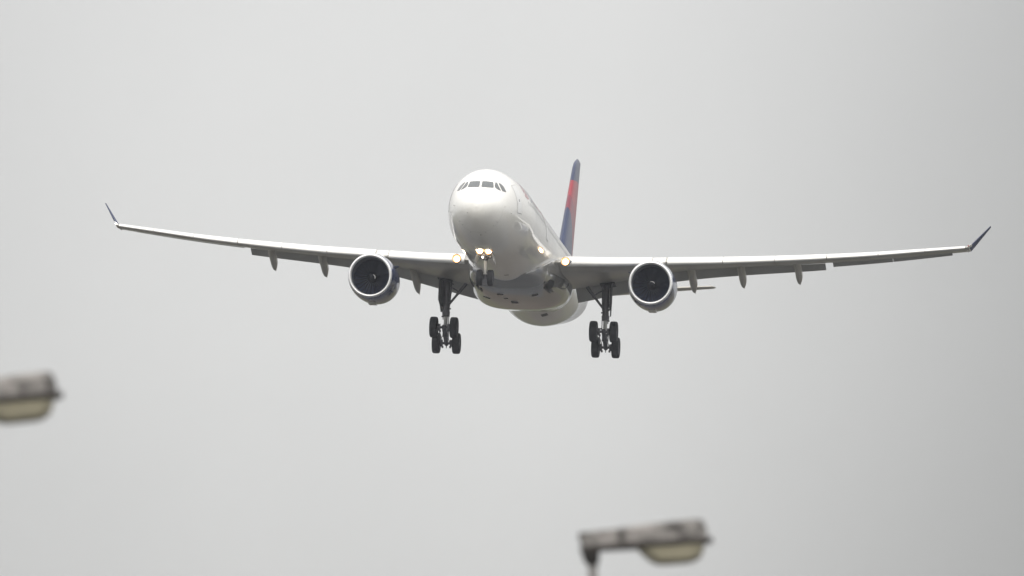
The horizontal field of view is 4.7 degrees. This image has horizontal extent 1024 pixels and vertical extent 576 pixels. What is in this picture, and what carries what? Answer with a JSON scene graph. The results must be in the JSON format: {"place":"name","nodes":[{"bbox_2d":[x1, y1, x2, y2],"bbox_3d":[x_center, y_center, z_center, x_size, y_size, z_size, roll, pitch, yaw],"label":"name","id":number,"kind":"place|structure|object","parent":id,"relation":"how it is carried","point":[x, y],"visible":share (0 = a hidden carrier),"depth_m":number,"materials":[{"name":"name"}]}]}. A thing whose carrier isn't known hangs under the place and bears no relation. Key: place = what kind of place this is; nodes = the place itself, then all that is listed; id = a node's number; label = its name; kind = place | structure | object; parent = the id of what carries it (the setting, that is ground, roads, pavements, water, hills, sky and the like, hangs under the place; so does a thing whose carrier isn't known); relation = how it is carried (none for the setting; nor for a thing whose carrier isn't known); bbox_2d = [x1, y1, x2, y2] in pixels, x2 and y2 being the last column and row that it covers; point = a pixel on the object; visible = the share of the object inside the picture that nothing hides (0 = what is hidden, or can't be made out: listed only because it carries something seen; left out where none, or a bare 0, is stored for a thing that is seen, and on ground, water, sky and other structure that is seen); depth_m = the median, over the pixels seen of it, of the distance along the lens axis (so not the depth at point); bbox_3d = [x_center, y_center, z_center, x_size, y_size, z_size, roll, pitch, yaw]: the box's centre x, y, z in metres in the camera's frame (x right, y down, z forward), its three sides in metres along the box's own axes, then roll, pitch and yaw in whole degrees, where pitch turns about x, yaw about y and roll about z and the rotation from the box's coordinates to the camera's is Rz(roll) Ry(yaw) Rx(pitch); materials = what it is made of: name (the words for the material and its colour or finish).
{"place":"outdoors","nodes":[
{"label":"outdoors","id":0,"kind":"place"},
{"bbox_2d":[0,0,1023,575],"label":"sky","id":1,"kind":"structure","parent":0,"point":[221,411],"materials":[{"name":"grey"}]},
{"bbox_2d":[105,159,990,357],"bbox_3d":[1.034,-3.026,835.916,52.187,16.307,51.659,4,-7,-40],"label":"airliner","id":2,"kind":"object","parent":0,"point":[517,260],"visible":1,"depth_m":825.10,"materials":[{"name":"white paint"}]},
{"label":"car park","id":3,"kind":"structure","parent":0,"visible":0},
{"bbox_2d":[0,372,62,424],"bbox_3d":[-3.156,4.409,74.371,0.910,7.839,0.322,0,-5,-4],"label":"street lamp","id":4,"kind":"object","parent":3,"relation":"on","point":[28,397],"visible":1,"depth_m":74.59,"materials":[{"name":"metal"}]},
{"bbox_2d":[578,519,712,575],"bbox_3d":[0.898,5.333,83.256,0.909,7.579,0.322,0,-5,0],"label":"street lamp","id":5,"kind":"object","parent":3,"relation":"on","point":[676,542],"visible":1,"depth_m":83.46,"materials":[{"name":"metal"}]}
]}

